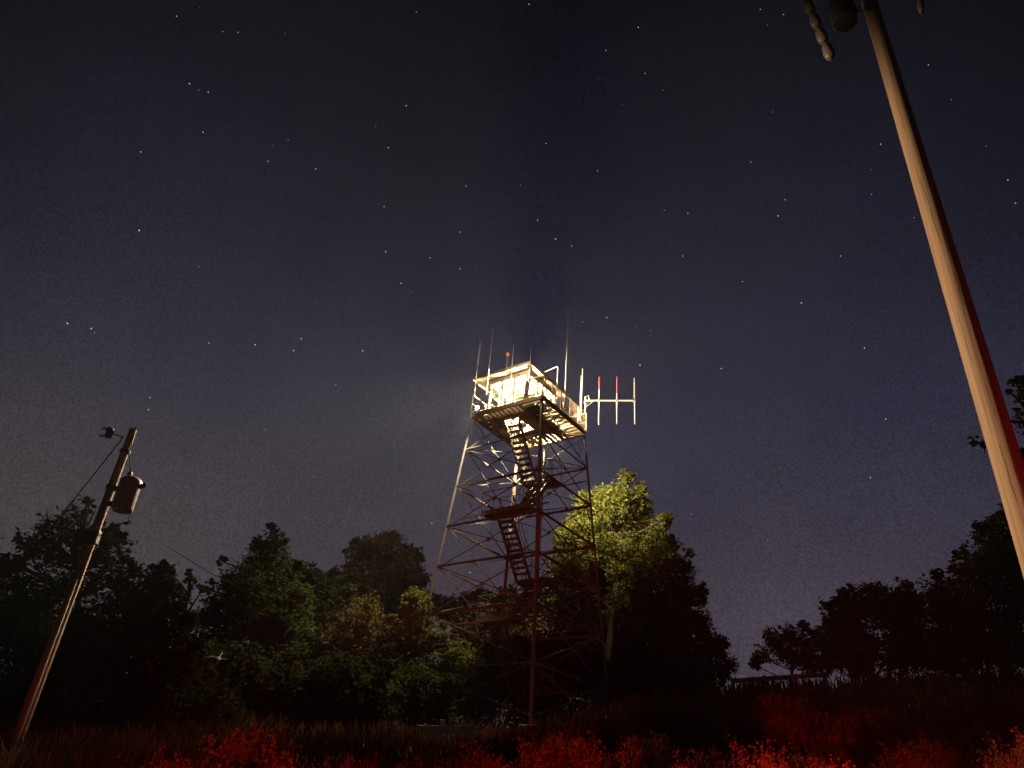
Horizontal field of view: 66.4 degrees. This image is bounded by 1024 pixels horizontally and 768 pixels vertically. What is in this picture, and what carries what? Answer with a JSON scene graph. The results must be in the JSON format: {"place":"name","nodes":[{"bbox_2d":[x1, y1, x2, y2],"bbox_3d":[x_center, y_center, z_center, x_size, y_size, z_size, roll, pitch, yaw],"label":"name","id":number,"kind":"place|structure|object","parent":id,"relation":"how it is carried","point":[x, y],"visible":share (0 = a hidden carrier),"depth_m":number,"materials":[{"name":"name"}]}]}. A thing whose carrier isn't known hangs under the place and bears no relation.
{"place":"outdoors","nodes":[
{"label":"outdoors","id":0,"kind":"place"},
{"bbox_2d":[0,0,1023,726],"label":"sky","id":1,"kind":"structure","parent":0,"point":[798,461],"materials":[{"name":"black"}]},
{"bbox_2d":[67,4,1015,572],"bbox_3d":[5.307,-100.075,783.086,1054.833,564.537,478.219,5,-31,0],"label":"stars","id":2,"kind":"object","parent":1,"relation":"in","point":[537,220],"visible":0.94,"depth_m":816.85,"materials":[{"name":"white"}]},
{"bbox_2d":[0,668,1023,767],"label":"ground","id":3,"kind":"structure","parent":0,"point":[904,707],"depth_m":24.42,"materials":[{"name":"plant"}]},
{"bbox_2d":[0,571,127,732],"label":"tree","id":4,"kind":"object","parent":3,"relation":"on","point":[27,622],"visible":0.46,"depth_m":21.05,"materials":[{"name":"green plant"}]},
{"bbox_2d":[5,427,136,761],"bbox_3d":[-8.394,3.755,14.598,0.693,6.786,0.464,21,-34,-25],"label":"utility pole","id":5,"kind":"object","parent":3,"relation":"on","point":[90,538],"visible":0.94,"depth_m":14.65,"materials":[{"name":"brown wood"}]},
{"bbox_2d":[38,437,123,541],"bbox_3d":[-14.404,4.250,24.649,0.032,2.333,21.750,24,-36,-28],"label":"overhead wire","id":6,"kind":"object","parent":5,"relation":"attached to","point":[90,478],"visible":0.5,"depth_m":19.01,"materials":[{"name":"black metal"}]},
{"bbox_2d":[106,426,146,514],"bbox_3d":[-7.674,1.725,15.919,0.725,1.847,0.432,-17,-37,31],"label":"transformer","id":7,"kind":"object","parent":5,"relation":"attached to","point":[128,488],"visible":1,"depth_m":15.49,"materials":[{"name":"paint"}]},
{"bbox_2d":[125,517,263,598],"bbox_3d":[-9.424,7.037,27.894,0.018,4.970,26.261,8,-31,-5],"label":"overhead wire","id":8,"kind":"object","parent":5,"relation":"attached to","point":[182,555],"visible":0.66,"depth_m":19.15,"materials":[{"name":"black metal"}]},
{"bbox_2d":[0,494,145,693],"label":"tree","id":9,"kind":"object","parent":3,"relation":"on","point":[112,532],"visible":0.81,"depth_m":23.71,"materials":[{"name":"green plant"}]},
{"bbox_2d":[29,559,213,737],"bbox_3d":[-10.236,7.312,20.617,4.202,5.665,3.362,21,-34,-25],"label":"tree","id":10,"kind":"object","parent":3,"relation":"on","point":[143,640],"visible":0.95,"depth_m":20.39,"materials":[{"name":"green plant"}]},
{"bbox_2d":[113,740,198,767],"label":"weed clump","id":11,"kind":"object","parent":3,"relation":"on","point":[166,764],"visible":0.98,"depth_m":6.76,"materials":[{"name":"green plant"}]},
{"bbox_2d":[170,566,208,649],"bbox_3d":[-11.102,8.671,25.860,1.496,5.262,1.411,-12,-35,25],"label":"sapling","id":12,"kind":"object","parent":3,"relation":"on","point":[189,579],"visible":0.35,"depth_m":26.54,"materials":[{"name":"green plant"}]},
{"bbox_2d":[133,663,253,737],"bbox_3d":[-8.833,9.248,21.859,3.645,2.884,3.071,5,-31,0],"label":"shrub","id":13,"kind":"object","parent":3,"relation":"on","point":[205,701],"visible":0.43,"depth_m":21.51,"materials":[{"name":"green plant"}]},
{"bbox_2d":[178,754,249,767],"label":"weed clump","id":14,"kind":"object","parent":3,"relation":"on","point":[212,764],"visible":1,"depth_m":6.42,"materials":[{"name":"green plant"}]},
{"bbox_2d":[186,636,281,696],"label":"shrub","id":15,"kind":"object","parent":3,"relation":"on","point":[233,665],"visible":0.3,"depth_m":28.10,"materials":[{"name":"green plant"}]},
{"bbox_2d":[199,722,301,767],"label":"weed clump","id":16,"kind":"object","parent":3,"relation":"on","point":[256,760],"visible":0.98,"depth_m":7.12,"materials":[{"name":"green plant"}]},
{"bbox_2d":[174,522,329,695],"bbox_3d":[-10.292,9.857,31.662,6.048,9.049,6.288,-23,-40,38],"label":"tree","id":17,"kind":"object","parent":3,"relation":"on","point":[271,615],"visible":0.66,"depth_m":31.69,"materials":[{"name":"green plant"}]},
{"bbox_2d":[230,645,346,734],"bbox_3d":[-7.527,10.462,25.965,4.409,3.641,3.265,-9,-33,22],"label":"shrub","id":18,"kind":"object","parent":3,"relation":"on","point":[264,687],"visible":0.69,"depth_m":25.47,"materials":[{"name":"green plant"}]},
{"bbox_2d":[262,622,358,685],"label":"shrub","id":19,"kind":"object","parent":3,"relation":"on","point":[318,630],"visible":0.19,"depth_m":30.99,"materials":[{"name":"green plant"}]},
{"bbox_2d":[287,560,380,650],"bbox_3d":[-8.568,11.256,34.644,5.211,6.978,4.394,5,-31,0],"label":"tree","id":20,"kind":"object","parent":3,"relation":"on","point":[329,594],"visible":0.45,"depth_m":35.25,"materials":[{"name":"green plant"}]},
{"bbox_2d":[301,747,385,767],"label":"weed clump","id":21,"kind":"object","parent":3,"relation":"on","point":[346,763],"visible":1,"depth_m":6.78,"materials":[{"name":"green plant"}]},
{"bbox_2d":[290,646,407,736],"bbox_3d":[-5.408,10.553,26.099,3.962,3.388,3.490,5,-31,0],"label":"shrub","id":22,"kind":"object","parent":3,"relation":"on","point":[353,680],"visible":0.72,"depth_m":25.83,"materials":[{"name":"green plant"}]},
{"bbox_2d":[309,588,401,681],"bbox_3d":[-6.319,10.963,31.567,3.857,5.598,2.950,24,-36,-29],"label":"tree","id":23,"kind":"object","parent":3,"relation":"on","point":[359,617],"visible":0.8,"depth_m":31.78,"materials":[{"name":"green plant"}]},
{"bbox_2d":[335,529,443,661],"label":"tree","id":24,"kind":"object","parent":3,"relation":"on","point":[392,576],"visible":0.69,"depth_m":45.89,"materials":[{"name":"green plant"}]},
{"bbox_2d":[357,635,427,689],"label":"shrub","id":25,"kind":"object","parent":3,"relation":"on","point":[393,661],"visible":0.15,"depth_m":31.82,"materials":[{"name":"green plant"}]},
{"bbox_2d":[371,657,465,727],"bbox_3d":[-3.690,11.767,28.750,4.060,3.328,3.208,5,-31,0],"label":"shrub","id":26,"kind":"object","parent":3,"relation":"on","point":[433,699],"visible":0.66,"depth_m":28.54,"materials":[{"name":"green plant"}]},
{"bbox_2d":[394,745,455,767],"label":"weed clump","id":27,"kind":"object","parent":3,"relation":"on","point":[424,765],"visible":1,"depth_m":9.41,"materials":[{"name":"green plant"}]},
{"bbox_2d":[383,586,486,682],"bbox_3d":[-3.244,11.155,31.920,4.270,5.857,2.506,-3,-32,13],"label":"tree","id":28,"kind":"object","parent":3,"relation":"on","point":[429,646],"visible":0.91,"depth_m":32.28,"materials":[{"name":"green plant"}]},
{"bbox_2d":[416,719,473,743],"bbox_3d":[-2.066,10.815,23.826,1.755,1.100,0.235,5,-31,0],"label":"guard rail","id":29,"kind":"object","parent":3,"relation":"on","point":[442,729],"visible":0.54,"depth_m":23.86,"materials":[{"name":"grey metal"}]},
{"bbox_2d":[440,739,507,767],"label":"weed clump","id":30,"kind":"object","parent":3,"relation":"on","point":[475,764],"visible":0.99,"depth_m":8.99,"materials":[{"name":"green plant"}]},
{"bbox_2d":[427,641,529,725],"bbox_3d":[-1.841,14.029,35.782,5.159,4.230,3.402,5,-31,0],"label":"shrub","id":31,"kind":"object","parent":3,"relation":"on","point":[470,703],"visible":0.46,"depth_m":35.55,"materials":[{"name":"green plant"}]},
{"bbox_2d":[434,580,578,726],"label":"tree","id":32,"kind":"object","parent":3,"relation":"on","point":[471,597],"visible":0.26,"depth_m":45.81,"materials":[{"name":"green plant"}]},
{"bbox_2d":[418,361,608,729],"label":"fire tower","id":33,"kind":"structure","parent":3,"relation":"on","point":[533,408],"depth_m":37.47,"materials":[{"name":"metal"}]},
{"bbox_2d":[473,342,480,397],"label":"whip antenna","id":34,"kind":"object","parent":33,"relation":"attached to","point":[477,365],"visible":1,"depth_m":41.34,"materials":[{"name":"metal"}]},
{"bbox_2d":[486,331,492,394],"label":"whip antenna","id":35,"kind":"object","parent":33,"relation":"attached to","point":[489,365],"visible":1,"depth_m":40.64,"materials":[{"name":"metal"}]},
{"bbox_2d":[489,381,502,408],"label":"window","id":36,"kind":"structure","parent":33,"relation":"in","point":[491,394],"depth_m":40.62,"materials":[{"name":"white metal"}]},
{"bbox_2d":[504,352,508,389],"bbox_3d":[-0.298,-0.678,39.833,0.170,2.214,0.166,5,-31,0],"label":"beacon","id":37,"kind":"object","parent":33,"relation":"attached to","point":[507,354],"visible":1,"depth_m":39.99,"materials":[{"name":"metal"}]},
{"bbox_2d":[501,377,514,404],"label":"window","id":38,"kind":"structure","parent":33,"relation":"in","point":[502,398],"depth_m":40.24,"materials":[{"name":"white metal"}]},
{"bbox_2d":[513,374,526,401],"bbox_3d":[0.431,0.240,39.791,0.753,1.565,0.050,-16,-36,31],"label":"window","id":39,"kind":"structure","parent":33,"relation":"in","point":[515,387],"depth_m":39.96,"materials":[{"name":"white metal"}]},
{"bbox_2d":[528,329,532,382],"bbox_3d":[0.951,-1.440,39.335,0.075,3.184,0.075,17,-33,-19],"label":"whip antenna","id":40,"kind":"object","parent":33,"relation":"attached to","point":[530,360],"visible":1,"depth_m":39.09,"materials":[{"name":"metal"}]},
{"bbox_2d":[528,375,537,397],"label":"window","id":41,"kind":"structure","parent":33,"relation":"in","point":[530,375],"depth_m":40.29,"materials":[{"name":"white metal"}]},
{"bbox_2d":[563,307,568,408],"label":"whip antenna","id":42,"kind":"object","parent":33,"relation":"attached to","point":[566,364],"visible":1,"depth_m":40.16,"materials":[{"name":"metal"}]},
{"bbox_2d":[580,369,582,420],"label":"whip antenna","id":43,"kind":"object","parent":33,"relation":"attached to","point":[581,398],"visible":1,"depth_m":40.38,"materials":[{"name":"metal"}]},
{"bbox_2d":[583,376,635,424],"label":"dipole array","id":44,"kind":"object","parent":33,"relation":"attached to","point":[617,400],"visible":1,"depth_m":41.50,"materials":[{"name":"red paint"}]},
{"bbox_2d":[473,722,576,767],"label":"weed clump","id":45,"kind":"object","parent":3,"relation":"on","point":[509,751],"visible":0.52,"depth_m":10.79,"materials":[{"name":"green plant"}]},
{"bbox_2d":[486,631,575,723],"bbox_3d":[0.813,15.352,39.860,5.669,5.573,4.026,-5,-32,16],"label":"shrub","id":46,"kind":"object","parent":3,"relation":"on","point":[555,646],"visible":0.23,"depth_m":39.62,"materials":[{"name":"green plant"}]},
{"bbox_2d":[505,727,612,767],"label":"weed clump","id":47,"kind":"object","parent":3,"relation":"on","point":[581,759],"visible":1,"depth_m":9.01,"materials":[{"name":"green plant"}]},
{"bbox_2d":[541,711,656,767],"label":"weed clump","id":48,"kind":"object","parent":3,"relation":"on","point":[610,741],"visible":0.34,"depth_m":11.34,"materials":[{"name":"green plant"}]},
{"bbox_2d":[538,467,680,673],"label":"tree","id":49,"kind":"object","parent":3,"relation":"on","point":[627,529],"visible":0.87,"depth_m":43.91,"materials":[{"name":"green plant"}]},
{"bbox_2d":[550,532,741,708],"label":"tree","id":50,"kind":"object","parent":3,"relation":"on","point":[674,628],"visible":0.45,"depth_m":44.33,"materials":[{"name":"green plant"}]},
{"bbox_2d":[600,730,715,767],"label":"weed clump","id":51,"kind":"object","parent":3,"relation":"on","point":[657,761],"visible":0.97,"depth_m":8.63,"materials":[{"name":"green plant"}]},
{"bbox_2d":[634,702,750,767],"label":"bush","id":52,"kind":"object","parent":3,"relation":"on","point":[696,731],"visible":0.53,"depth_m":14.48,"materials":[{"name":"green plant"}]},
{"bbox_2d":[669,744,745,767],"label":"weed clump","id":53,"kind":"object","parent":3,"relation":"on","point":[707,762],"visible":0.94,"depth_m":7.25,"materials":[{"name":"green plant"}]},
{"bbox_2d":[716,735,817,767],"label":"weed clump","id":54,"kind":"object","parent":3,"relation":"on","point":[763,763],"visible":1,"depth_m":6.38,"materials":[{"name":"green plant"}]},
{"bbox_2d":[721,691,826,765],"bbox_3d":[5.756,7.510,16.769,2.469,1.781,1.908,5,-31,0],"label":"bush","id":55,"kind":"object","parent":3,"relation":"on","point":[780,721],"visible":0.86,"depth_m":16.49,"materials":[{"name":"green plant"}]},
{"bbox_2d":[730,671,827,688],"bbox_3d":[11.368,12.790,33.207,4.430,1.551,0.241,9,-31,-7],"label":"guard rail","id":56,"kind":"object","parent":3,"relation":"on","point":[800,676],"visible":0.55,"depth_m":33.31,"materials":[{"name":"grey metal"}]},
{"bbox_2d":[747,619,818,683],"bbox_3d":[13.791,13.841,39.108,4.074,4.256,2.086,5,-31,0],"label":"tree","id":57,"kind":"object","parent":3,"relation":"on","point":[790,640],"visible":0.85,"depth_m":39.26,"materials":[{"name":"green plant"}]},
{"bbox_2d":[753,745,845,767],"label":"weed clump","id":58,"kind":"object","parent":3,"relation":"on","point":[793,762],"visible":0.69,"depth_m":7.87,"materials":[{"name":"green plant"}]},
{"bbox_2d":[805,754,854,767],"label":"weed clump","id":59,"kind":"object","parent":3,"relation":"on","point":[845,764],"visible":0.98,"depth_m":6.21,"materials":[{"name":"green plant"}]},
{"bbox_2d":[817,638,877,682],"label":"shrub","id":60,"kind":"object","parent":3,"relation":"on","point":[828,671],"visible":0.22,"depth_m":35.37,"materials":[{"name":"green plant"}]},
{"bbox_2d":[790,622,923,681],"bbox_3d":[15.376,11.737,34.075,5.950,2.980,2.653,5,-31,0],"label":"shrub","id":61,"kind":"object","parent":3,"relation":"on","point":[866,657],"visible":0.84,"depth_m":33.89,"materials":[{"name":"green plant"}]},
{"bbox_2d":[796,705,949,767],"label":"bush","id":62,"kind":"object","parent":3,"relation":"on","point":[867,727],"visible":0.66,"depth_m":15.56,"materials":[{"name":"green plant"}]},
{"bbox_2d":[805,576,941,676],"bbox_3d":[17.471,11.669,36.629,7.459,5.447,3.889,15,-32,-16],"label":"tree","id":63,"kind":"object","parent":3,"relation":"on","point":[876,609],"visible":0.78,"depth_m":36.65,"materials":[{"name":"green plant"}]},
{"bbox_2d":[868,732,977,767],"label":"weed clump","id":64,"kind":"object","parent":3,"relation":"on","point":[937,760],"visible":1,"depth_m":10.99,"materials":[{"name":"green plant"}]},
{"bbox_2d":[860,0,1023,577],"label":"utility pole","id":65,"kind":"object","parent":3,"relation":"on","point":[1004,453],"visible":1,"depth_m":9.34,"materials":[{"name":"brown wood"}]},
{"bbox_2d":[801,0,835,61],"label":"insulator string","id":66,"kind":"object","parent":65,"relation":"hanging from","point":[828,51],"visible":1,"depth_m":11.16,"materials":[{"name":"ceramic"}]},
{"bbox_2d":[827,0,865,32],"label":"transformer","id":67,"kind":"object","parent":65,"relation":"attached to","point":[843,15],"visible":1,"depth_m":11.87,"materials":[{"name":"metal"}]},
{"bbox_2d":[917,0,924,15],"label":"insulator string","id":68,"kind":"object","parent":65,"relation":"hanging from","point":[920,6],"visible":1,"depth_m":11.65,"materials":[{"name":"ceramic"}]},
{"bbox_2d":[900,503,1023,680],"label":"tree","id":69,"kind":"object","parent":3,"relation":"on","point":[993,563],"visible":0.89,"depth_m":29.49,"materials":[{"name":"green plant"}]},
{"bbox_2d":[920,689,1023,767],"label":"bush","id":70,"kind":"object","parent":3,"relation":"on","point":[979,719],"visible":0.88,"depth_m":15.75,"materials":[{"name":"green plant"}]},
{"bbox_2d":[967,375,1023,460],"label":"tree","id":71,"kind":"object","parent":3,"relation":"on","point":[1017,381],"visible":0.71,"depth_m":20.19,"materials":[{"name":"green plant"}]},
{"bbox_2d":[975,727,1023,767],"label":"weed clump","id":72,"kind":"object","parent":3,"relation":"on","point":[1017,763],"visible":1,"depth_m":7.44,"materials":[{"name":"green plant"}]}
]}

